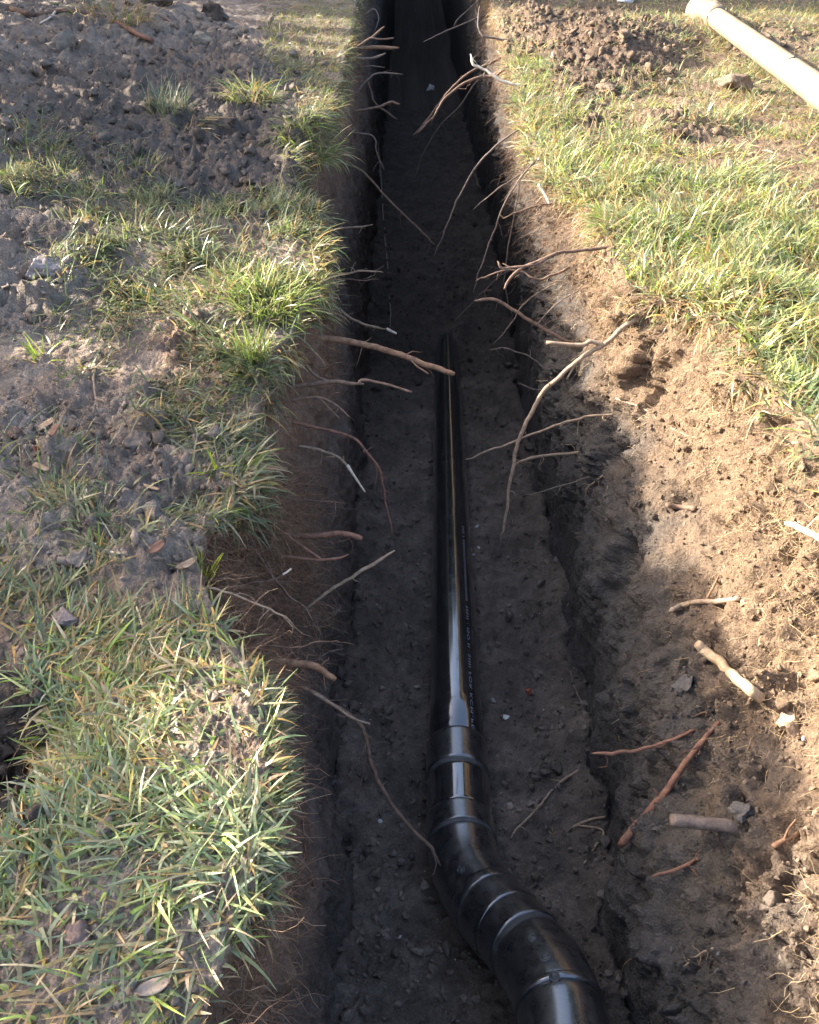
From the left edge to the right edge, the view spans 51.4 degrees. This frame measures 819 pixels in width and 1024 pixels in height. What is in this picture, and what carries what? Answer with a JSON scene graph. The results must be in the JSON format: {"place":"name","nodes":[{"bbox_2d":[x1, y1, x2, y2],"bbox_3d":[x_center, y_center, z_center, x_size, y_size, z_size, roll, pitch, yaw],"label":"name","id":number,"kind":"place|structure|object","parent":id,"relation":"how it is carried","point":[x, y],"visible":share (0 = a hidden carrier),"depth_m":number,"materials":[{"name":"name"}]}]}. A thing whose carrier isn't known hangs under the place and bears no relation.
{"place":"outdoors","nodes":[
{"label":"outdoors","id":0,"kind":"place"},
{"bbox_2d":[0,0,357,1023],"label":"lawn ground","id":1,"kind":"structure","parent":0,"point":[142,358],"depth_m":2.31,"materials":[{"name":"soil"}]},
{"bbox_2d":[8,425,23,439],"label":"soil clod","id":2,"kind":"object","parent":1,"relation":"on","point":[15,432],"visible":0.96,"depth_m":2.00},
{"bbox_2d":[6,333,65,362],"bbox_3d":[-0.988,-0.442,2.278,0.154,0.081,0.139,0,38,0],"label":"grass sprout","id":3,"kind":"object","parent":1,"relation":"on","point":[34,352],"depth_m":2.29,"materials":[{"name":"plant"}]},
{"bbox_2d":[25,253,61,278],"bbox_3d":[-1.103,-0.744,2.580,0.106,0.054,0.116,0,38,0],"label":"stone","id":4,"kind":"object","parent":1,"relation":"on","point":[38,263],"visible":0.91,"depth_m":2.56,"materials":[{"name":"stone"}]},
{"bbox_2d":[39,56,53,69],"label":"soil clod","id":5,"kind":"object","parent":1,"relation":"on","point":[46,63],"visible":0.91,"depth_m":4.60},
{"bbox_2d":[5,4,106,23],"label":"root","id":6,"kind":"object","parent":1,"relation":"on","point":[31,13],"visible":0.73,"depth_m":5.34,"materials":[{"name":"brown plant"}]},
{"bbox_2d":[44,29,76,56],"bbox_3d":[-1.997,-2.672,4.885,0.132,0.165,0.192,20,42,23],"label":"soil clod","id":7,"kind":"object","parent":1,"relation":"on","point":[58,42],"visible":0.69,"depth_m":4.85,"materials":[{"name":"soil"}]},
{"bbox_2d":[51,606,78,626],"bbox_3d":[-0.602,0.188,1.488,0.044,0.030,0.051,-29,47,-32],"label":"stone","id":8,"kind":"object","parent":1,"relation":"on","point":[64,616],"visible":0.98,"depth_m":1.48,"materials":[{"name":"stone"}]},
{"bbox_2d":[56,919,90,948],"bbox_3d":[-0.415,0.528,1.067,0.045,0.021,0.033,12,40,15],"label":"soil clod","id":9,"kind":"object","parent":1,"relation":"on","point":[75,932],"visible":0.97,"depth_m":1.06,"materials":[{"name":"soil"}]},
{"bbox_2d":[66,545,92,567],"bbox_3d":[-0.629,0.091,1.634,0.044,0.034,0.053,31,47,33],"label":"stone","id":10,"kind":"object","parent":1,"relation":"on","point":[81,555],"visible":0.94,"depth_m":1.62,"materials":[{"name":"stone"}]},
{"bbox_2d":[33,756,145,798],"bbox_3d":[-0.444,0.403,1.244,0.186,0.117,0.141,26,45,29],"label":"straw tuft","id":11,"kind":"object","parent":1,"relation":"on","point":[86,757],"visible":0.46,"depth_m":1.23,"materials":[{"name":"beige plant"}]},
{"bbox_2d":[96,815,113,838],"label":"soil clod","id":12,"kind":"object","parent":1,"relation":"on","point":[105,829],"visible":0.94,"depth_m":1.14,"materials":[{"name":"soil"}]},
{"bbox_2d":[48,0,170,32],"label":"grass tuft","id":13,"kind":"object","parent":1,"relation":"on","point":[111,6],"visible":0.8,"depth_m":5.41,"materials":[{"name":"plant"}]},
{"bbox_2d":[113,17,153,42],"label":"root","id":14,"kind":"object","parent":1,"relation":"on","point":[132,31],"visible":0.87,"depth_m":5.21,"materials":[{"name":"red plant"}]},
{"bbox_2d":[121,429,151,452],"bbox_3d":[-0.633,-0.168,1.972,0.073,0.044,0.091,-15,40,-18],"label":"soil clod","id":15,"kind":"object","parent":1,"relation":"on","point":[131,442],"visible":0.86,"depth_m":1.95,"materials":[{"name":"soil"}]},
{"bbox_2d":[0,296,289,684],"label":"grass","id":16,"kind":"structure","parent":1,"relation":"on","point":[11,580],"depth_m":1.78,"materials":[{"name":"plant"}]},
{"bbox_2d":[134,977,169,995],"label":"dead leaf","id":17,"kind":"object","parent":1,"relation":"on","point":[143,989],"visible":1,"depth_m":1.03,"materials":[{"name":"plant"}]},
{"bbox_2d":[142,500,165,520],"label":"soil clod","id":18,"kind":"object","parent":1,"relation":"on","point":[155,511],"visible":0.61,"depth_m":1.74,"materials":[{"name":"soil"}]},
{"bbox_2d":[147,540,163,552],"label":"dead leaf","id":19,"kind":"object","parent":1,"relation":"on","point":[156,546],"visible":1,"depth_m":1.61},
{"bbox_2d":[139,0,172,6],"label":"soil clod","id":20,"kind":"object","parent":1,"relation":"on","point":[164,2],"visible":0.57,"depth_m":6.04,"materials":[{"name":"soil"}]},
{"bbox_2d":[0,587,313,1023],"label":"grass","id":21,"kind":"structure","parent":1,"relation":"on","point":[134,667],"depth_m":1.18,"materials":[{"name":"plant"}]},
{"bbox_2d":[122,69,206,117],"bbox_3d":[-1.210,-2.091,4.271,0.450,0.216,0.368,0,38,0],"label":"grass tuft","id":22,"kind":"object","parent":1,"relation":"on","point":[171,102],"visible":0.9,"depth_m":4.27,"materials":[{"name":"plant"}]},
{"bbox_2d":[0,0,329,1023],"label":"soil crumbs","id":23,"kind":"object","parent":1,"relation":"on","point":[48,726],"visible":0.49,"depth_m":2.05,"materials":[{"name":"soil"}]},
{"bbox_2d":[0,0,345,834],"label":"soil crumbs","id":24,"kind":"object","parent":1,"relation":"on","point":[8,750],"visible":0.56,"depth_m":2.01,"materials":[{"name":"soil"}]},
{"bbox_2d":[0,0,345,220],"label":"soil crumbs","id":25,"kind":"object","parent":1,"relation":"on","point":[252,142],"visible":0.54,"depth_m":4.16,"materials":[{"name":"soil"}]},
{"bbox_2d":[0,104,346,391],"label":"grass","id":26,"kind":"structure","parent":1,"relation":"on","point":[147,197],"depth_m":2.78,"materials":[{"name":"plant"}]},
{"bbox_2d":[181,159,196,171],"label":"soil clod","id":27,"kind":"object","parent":1,"relation":"on","point":[190,165],"visible":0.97,"depth_m":3.62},
{"bbox_2d":[161,112,233,138],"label":"root","id":28,"kind":"object","parent":1,"relation":"on","point":[209,118],"visible":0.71,"depth_m":4.16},
{"bbox_2d":[192,31,211,44],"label":"stone","id":29,"kind":"object","parent":1,"relation":"on","point":[199,37],"visible":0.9,"depth_m":5.41,"materials":[{"name":"stone"}]},
{"bbox_2d":[201,1,228,20],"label":"soil clod","id":30,"kind":"object","parent":1,"relation":"on","point":[213,10],"visible":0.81,"depth_m":6.22,"materials":[{"name":"soil"}]},
{"bbox_2d":[206,315,280,363],"bbox_3d":[-0.413,-0.445,2.201,0.178,0.130,0.187,-26,45,-29],"label":"grass tuft","id":31,"kind":"object","parent":1,"relation":"on","point":[237,342],"visible":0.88,"depth_m":2.21,"materials":[{"name":"plant"}]},
{"bbox_2d":[206,64,290,109],"bbox_3d":[-0.850,-2.253,4.557,0.498,0.220,0.579,0,38,0],"label":"grass tuft","id":32,"kind":"object","parent":1,"relation":"on","point":[264,94],"visible":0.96,"depth_m":4.53,"materials":[{"name":"plant"}]},
{"bbox_2d":[239,172,261,186],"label":"soil clod","id":33,"kind":"object","parent":1,"relation":"on","point":[254,178],"visible":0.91,"depth_m":3.51,"materials":[{"name":"soil"}]},
{"bbox_2d":[199,727,314,821],"bbox_3d":[-0.219,0.388,1.244,0.166,0.068,0.160,0,38,0],"label":"straw tuft","id":34,"kind":"object","parent":1,"relation":"on","point":[240,759],"visible":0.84,"depth_m":1.25,"materials":[{"name":"beige plant"}]},
{"bbox_2d":[205,253,331,332],"bbox_3d":[-0.399,-0.639,2.467,0.361,0.140,0.370,21,43,25],"label":"grass tuft","id":35,"kind":"object","parent":1,"relation":"on","point":[252,286],"visible":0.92,"depth_m":2.48,"materials":[{"name":"plant"}]},
{"bbox_2d":[246,0,366,340],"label":"grass","id":36,"kind":"structure","parent":1,"relation":"on","point":[327,304],"depth_m":4.86,"materials":[{"name":"plant"}]},
{"bbox_2d":[256,90,364,177],"bbox_3d":[-0.452,-1.699,3.849,0.477,0.341,0.508,-29,46,-32],"label":"grass tuft","id":37,"kind":"object","parent":1,"relation":"on","point":[285,128],"visible":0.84,"depth_m":3.84,"materials":[{"name":"plant"}]},
{"bbox_2d":[195,0,395,1023],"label":"trench wall","id":38,"kind":"structure","parent":0,"point":[356,194],"depth_m":2.50,"materials":[{"name":"soil"}]},
{"bbox_2d":[168,545,223,585],"bbox_3d":[-0.411,0.115,1.662,0.062,0.094,0.115,22,43,26],"label":"grass sprout","id":39,"kind":"object","parent":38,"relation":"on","point":[202,567],"depth_m":1.68,"materials":[{"name":"plant"}]},
{"bbox_2d":[205,586,308,635],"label":"root","id":40,"kind":"object","parent":38,"relation":"attached to","point":[254,603],"visible":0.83,"depth_m":1.62,"materials":[{"name":"brown plant"}]},
{"bbox_2d":[156,435,357,732],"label":"root fibres","id":41,"kind":"object","parent":38,"relation":"attached to","point":[243,608],"visible":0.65,"depth_m":1.91,"materials":[{"name":"plant"}]},
{"bbox_2d":[193,342,323,553],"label":"grass","id":42,"kind":"structure","parent":38,"relation":"on","point":[257,507],"depth_m":1.90,"materials":[{"name":"plant"}]},
{"bbox_2d":[188,0,373,1023],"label":"root fibres","id":43,"kind":"object","parent":38,"relation":"hanging from","point":[238,990],"visible":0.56,"depth_m":1.37,"materials":[{"name":"plant"}]},
{"bbox_2d":[244,541,322,636],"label":"root","id":44,"kind":"object","parent":38,"relation":"attached to","point":[286,592],"visible":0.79,"depth_m":1.91,"materials":[{"name":"brown plant"}]},
{"bbox_2d":[261,653,336,690],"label":"root","id":45,"kind":"object","parent":38,"relation":"attached to","point":[321,669],"visible":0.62,"depth_m":1.71,"materials":[{"name":"orange plant"}]},
{"bbox_2d":[248,640,352,668],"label":"root","id":46,"kind":"object","parent":38,"relation":"attached to","point":[289,648],"visible":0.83,"depth_m":1.67,"materials":[{"name":"brown plant"}]},
{"bbox_2d":[262,526,348,568],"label":"root","id":47,"kind":"object","parent":38,"relation":"attached to","point":[319,559],"visible":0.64,"depth_m":1.94,"materials":[{"name":"red plant"}]},
{"bbox_2d":[281,392,350,418],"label":"root","id":48,"kind":"object","parent":38,"relation":"attached to","point":[323,402],"visible":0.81,"depth_m":2.34,"materials":[{"name":"brown plant"}]},
{"bbox_2d":[280,531,362,550],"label":"root","id":49,"kind":"object","parent":38,"relation":"attached to","point":[333,534],"visible":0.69,"depth_m":2.02,"materials":[{"name":"red plant"}]},
{"bbox_2d":[299,445,365,491],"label":"root","id":50,"kind":"object","parent":38,"relation":"attached to","point":[348,466],"visible":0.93,"depth_m":2.42,"materials":[{"name":"beige plant"}]},
{"bbox_2d":[291,420,393,536],"bbox_3d":[-0.196,-0.110,2.445,0.334,0.347,0.066,10,39,13],"label":"root","id":51,"kind":"object","parent":38,"relation":"attached to","point":[339,433],"visible":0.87,"depth_m":2.38,"materials":[{"name":"red plant"}]},
{"bbox_2d":[286,365,411,397],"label":"root","id":52,"kind":"object","parent":38,"relation":"attached to","point":[323,381],"visible":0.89,"depth_m":2.42,"materials":[{"name":"brown plant"}]},
{"bbox_2d":[304,550,394,614],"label":"root","id":53,"kind":"object","parent":38,"relation":"attached to","point":[358,572],"visible":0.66,"depth_m":2.09,"materials":[{"name":"brown plant"}]},
{"bbox_2d":[281,674,440,877],"bbox_3d":[-0.110,0.600,1.983,0.440,0.503,0.087,19,42,22],"label":"root","id":54,"kind":"object","parent":38,"relation":"attached to","point":[346,713],"visible":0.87,"depth_m":1.94,"materials":[{"name":"brown plant"}]},
{"bbox_2d":[339,308,396,334],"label":"root","id":55,"kind":"object","parent":38,"relation":"attached to","point":[350,318],"visible":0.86,"depth_m":3.72,"materials":[{"name":"beige plant"}]},
{"bbox_2d":[352,26,393,50],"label":"root","id":56,"kind":"object","parent":38,"relation":"attached to","point":[369,38],"visible":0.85,"depth_m":5.98,"materials":[{"name":"brown plant"}]},
{"bbox_2d":[357,45,398,50],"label":"root","id":57,"kind":"object","parent":38,"relation":"attached to","point":[377,47],"visible":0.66,"depth_m":6.76,"materials":[{"name":"orange plant"}]},
{"bbox_2d":[374,116,393,329],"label":"root","id":58,"kind":"object","parent":38,"relation":"attached to","point":[383,219],"visible":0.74,"depth_m":7.52,"materials":[{"name":"brown plant"}]},
{"bbox_2d":[318,335,454,375],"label":"root","id":59,"kind":"object","parent":38,"relation":"attached to","point":[380,348],"visible":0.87,"depth_m":2.65,"materials":[{"name":"orange plant"}]},
{"bbox_2d":[339,160,434,252],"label":"root","id":60,"kind":"object","parent":38,"relation":"attached to","point":[386,197],"visible":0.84,"depth_m":4.58,"materials":[{"name":"brown plant"}]},
{"bbox_2d":[0,0,815,1023],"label":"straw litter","id":61,"kind":"object","parent":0,"point":[254,510],"visible":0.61,"depth_m":1.87,"materials":[{"name":"plant"}]},
{"bbox_2d":[333,0,632,1023],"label":"trench floor","id":62,"kind":"structure","parent":0,"point":[447,164],"depth_m":3.12,"materials":[{"name":"soil"}]},
{"bbox_2d":[330,181,630,1023],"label":"soil crumbs","id":63,"kind":"object","parent":62,"relation":"on","point":[464,953],"visible":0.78,"depth_m":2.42,"materials":[{"name":"soil"}]},
{"bbox_2d":[425,333,609,1023],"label":"drain pipe","id":64,"kind":"object","parent":62,"relation":"on","point":[517,937],"visible":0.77,"depth_m":2.22,"materials":[{"name":"black plastic"}]},
{"bbox_2d":[511,769,578,837],"bbox_3d":[0.367,0.810,2.372,0.055,0.051,0.311,28,46,31],"label":"twig","id":65,"kind":"object","parent":62,"relation":"on","point":[545,798],"visible":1,"depth_m":2.36,"materials":[{"name":"wood"}]},
{"bbox_2d":[572,816,605,863],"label":"twig","id":66,"kind":"object","parent":62,"relation":"on","point":[588,826],"visible":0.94,"depth_m":2.31,"materials":[{"name":"wood"}]},
{"bbox_2d":[441,0,818,1023],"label":"trench wall","id":67,"kind":"structure","parent":0,"point":[591,550],"depth_m":2.13,"materials":[{"name":"soil"}]},
{"bbox_2d":[414,78,482,179],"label":"root","id":68,"kind":"object","parent":67,"relation":"hanging from","point":[447,124],"visible":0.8,"depth_m":7.97,"materials":[{"name":"brown plant"}]},
{"bbox_2d":[413,34,524,135],"bbox_3d":[0.436,-3.075,6.108,0.854,0.625,0.317,-3,38,-4],"label":"root","id":69,"kind":"object","parent":67,"relation":"attached to","point":[459,80],"visible":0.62,"depth_m":6.09,"materials":[{"name":"brown plant"}]},
{"bbox_2d":[416,48,534,133],"bbox_3d":[0.438,-2.713,5.511,0.809,0.462,0.178,-9,39,-11],"label":"root","id":70,"kind":"object","parent":67,"relation":"attached to","point":[464,83],"visible":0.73,"depth_m":5.53,"materials":[{"name":"beige plant"}]},
{"bbox_2d":[434,124,524,255],"bbox_3d":[0.362,-1.681,4.434,0.535,0.602,0.124,-13,40,-16],"label":"root","id":71,"kind":"object","parent":67,"relation":"attached to","point":[493,148],"visible":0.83,"depth_m":4.37,"materials":[{"name":"brown plant"}]},
{"bbox_2d":[470,54,521,86],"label":"root","id":72,"kind":"object","parent":67,"relation":"attached to","point":[492,75],"visible":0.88,"depth_m":4.97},
{"bbox_2d":[473,153,543,291],"bbox_3d":[0.450,-1.323,3.922,0.325,0.594,0.092,-27,45,-30],"label":"root","id":73,"kind":"object","parent":67,"relation":"attached to","point":[517,182],"visible":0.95,"depth_m":3.90,"materials":[{"name":"brown plant"}]},
{"bbox_2d":[503,143,531,318],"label":"root","id":74,"kind":"object","parent":67,"relation":"attached to","point":[511,226],"visible":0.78,"depth_m":4.21,"materials":[{"name":"brown plant"}]},
{"bbox_2d":[475,266,569,284],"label":"root","id":75,"kind":"object","parent":67,"relation":"attached to","point":[538,279],"visible":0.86,"depth_m":3.33,"materials":[{"name":"brown plant"}]},
{"bbox_2d":[474,292,574,342],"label":"root","id":76,"kind":"object","parent":67,"relation":"attached to","point":[519,313],"visible":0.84,"depth_m":3.17,"materials":[{"name":"brown plant"}]},
{"bbox_2d":[503,183,557,218],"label":"root","id":77,"kind":"object","parent":67,"relation":"attached to","point":[544,192],"visible":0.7,"depth_m":3.58,"materials":[{"name":"brown plant"}]},
{"bbox_2d":[465,413,618,459],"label":"root","id":78,"kind":"object","parent":67,"relation":"attached to","point":[572,420],"visible":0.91,"depth_m":2.87,"materials":[{"name":"brown plant"}]},
{"bbox_2d":[516,444,577,469],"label":"root","id":79,"kind":"object","parent":67,"relation":"attached to","point":[547,455],"visible":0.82,"depth_m":3.01,"materials":[{"name":"brown plant"}]},
{"bbox_2d":[467,0,630,406],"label":"root fibres","id":80,"kind":"object","parent":67,"relation":"hanging from","point":[557,230],"visible":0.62,"depth_m":3.60,"materials":[{"name":"plant"}]},
{"bbox_2d":[497,245,618,289],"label":"root","id":81,"kind":"object","parent":67,"relation":"attached to","point":[536,262],"visible":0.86,"depth_m":2.90,"materials":[{"name":"brown plant"}]},
{"bbox_2d":[500,318,638,544],"bbox_3d":[0.498,-0.288,2.824,0.493,0.740,0.153,-20,42,-23],"label":"root","id":82,"kind":"object","parent":67,"relation":"attached to","point":[608,341],"visible":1,"depth_m":2.71,"materials":[{"name":"brown plant"}]},
{"bbox_2d":[466,0,818,1022],"bbox_3d":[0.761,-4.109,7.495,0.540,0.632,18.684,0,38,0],"label":"soil crumbs","id":83,"kind":"object","parent":67,"relation":"on","point":[789,863],"visible":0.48,"depth_m":1.93,"materials":[{"name":"soil"}]},
{"bbox_2d":[592,729,694,766],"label":"root","id":84,"kind":"object","parent":67,"relation":"attached to","point":[653,746],"visible":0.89,"depth_m":1.90,"materials":[{"name":"red plant"}]},
{"bbox_2d":[475,0,818,1019],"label":"crumbs","id":85,"kind":"object","parent":67,"relation":"attached to","point":[775,514],"visible":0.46,"depth_m":2.08,"materials":[{"name":"soil"}]},
{"bbox_2d":[481,10,818,920],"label":"soil crumbs","id":86,"kind":"object","parent":67,"relation":"on","point":[771,898],"visible":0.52,"depth_m":1.94,"materials":[{"name":"soil"}]},
{"bbox_2d":[617,720,720,847],"bbox_3d":[0.569,0.595,1.855,0.270,0.236,0.044,-26,45,-29],"label":"root","id":87,"kind":"object","parent":67,"relation":"attached to","point":[625,838],"visible":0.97,"depth_m":1.85,"materials":[{"name":"red plant"}]},
{"bbox_2d":[651,851,698,877],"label":"root","id":88,"kind":"object","parent":67,"relation":"attached to","point":[685,865],"visible":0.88,"depth_m":1.70,"materials":[{"name":"red plant"}]},
{"bbox_2d":[665,502,696,510],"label":"root","id":89,"kind":"object","parent":67,"relation":"attached to","point":[679,507],"visible":1,"depth_m":2.36,"materials":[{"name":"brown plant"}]},
{"bbox_2d":[671,674,692,696],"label":"stone","id":90,"kind":"object","parent":67,"relation":"on","point":[681,686],"visible":0.95,"depth_m":1.98,"materials":[{"name":"stone"}]},
{"bbox_2d":[669,574,740,612],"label":"root","id":91,"kind":"object","parent":67,"relation":"attached to","point":[706,600],"visible":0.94,"depth_m":2.06,"materials":[{"name":"brown plant"}]},
{"bbox_2d":[669,813,746,837],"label":"root","id":92,"kind":"object","parent":67,"relation":"attached to","point":[712,824],"visible":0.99,"depth_m":1.64,"materials":[{"name":"brown plant"}]},
{"bbox_2d":[694,640,764,702],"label":"root","id":93,"kind":"object","parent":67,"relation":"attached to","point":[748,687],"visible":0.98,"depth_m":1.84,"materials":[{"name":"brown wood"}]},
{"bbox_2d":[726,801,753,822],"bbox_3d":[0.646,0.581,1.659,0.047,0.045,0.044,-17,41,-21],"label":"stone","id":94,"kind":"object","parent":67,"relation":"on","point":[740,812],"visible":0.99,"depth_m":1.65,"materials":[{"name":"stone"}]},
{"bbox_2d":[771,819,799,848],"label":"root","id":95,"kind":"object","parent":67,"relation":"attached to","point":[783,840],"visible":1,"depth_m":1.57,"materials":[{"name":"orange plant"}]},
{"bbox_2d":[775,710,795,728],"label":"pale stone","id":96,"kind":"object","parent":67,"relation":"on","point":[788,716],"visible":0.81,"depth_m":1.71,"materials":[{"name":"stone"}]},
{"bbox_2d":[784,521,818,543],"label":"twig","id":97,"kind":"object","parent":67,"relation":"on","point":[807,531],"visible":0.97,"depth_m":1.86,"materials":[{"name":"wood"}]},
{"bbox_2d":[485,0,818,529],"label":"lawn ground","id":98,"kind":"structure","parent":0,"point":[633,44],"depth_m":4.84,"materials":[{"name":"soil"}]},
{"bbox_2d":[495,32,684,213],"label":"grass","id":99,"kind":"structure","parent":98,"relation":"on","point":[581,158],"depth_m":3.94,"materials":[{"name":"plant"}]},
{"bbox_2d":[612,28,631,41],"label":"soil clod","id":100,"kind":"object","parent":98,"relation":"on","point":[623,34],"visible":0.91,"depth_m":5.26,"materials":[{"name":"soil"}]},
{"bbox_2d":[491,0,818,425],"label":"soil crumbs","id":101,"kind":"object","parent":98,"relation":"on","point":[571,63],"visible":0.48,"depth_m":5.18,"materials":[{"name":"soil"}]},
{"bbox_2d":[497,0,813,141],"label":"soil crumbs","id":102,"kind":"object","parent":98,"relation":"on","point":[686,132],"visible":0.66,"depth_m":5.30,"materials":[{"name":"soil"}]},
{"bbox_2d":[515,0,818,167],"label":"grass","id":103,"kind":"structure","parent":98,"relation":"on","point":[721,118],"depth_m":4.63,"materials":[{"name":"plant"}]},
{"bbox_2d":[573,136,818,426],"bbox_3d":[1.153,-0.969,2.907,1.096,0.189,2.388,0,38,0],"label":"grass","id":104,"kind":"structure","parent":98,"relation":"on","point":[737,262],"depth_m":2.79,"materials":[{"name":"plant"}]},
{"bbox_2d":[713,73,754,92],"bbox_3d":[1.839,-2.419,4.828,0.185,0.126,0.182,-12,40,-15],"label":"soil clod","id":105,"kind":"object","parent":98,"relation":"on","point":[738,80],"visible":0.77,"depth_m":4.78,"materials":[{"name":"soil"}]},
{"bbox_2d":[685,0,818,111],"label":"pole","id":106,"kind":"object","parent":98,"relation":"on","point":[795,74],"visible":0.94,"depth_m":4.82,"materials":[{"name":"beige plastic"}]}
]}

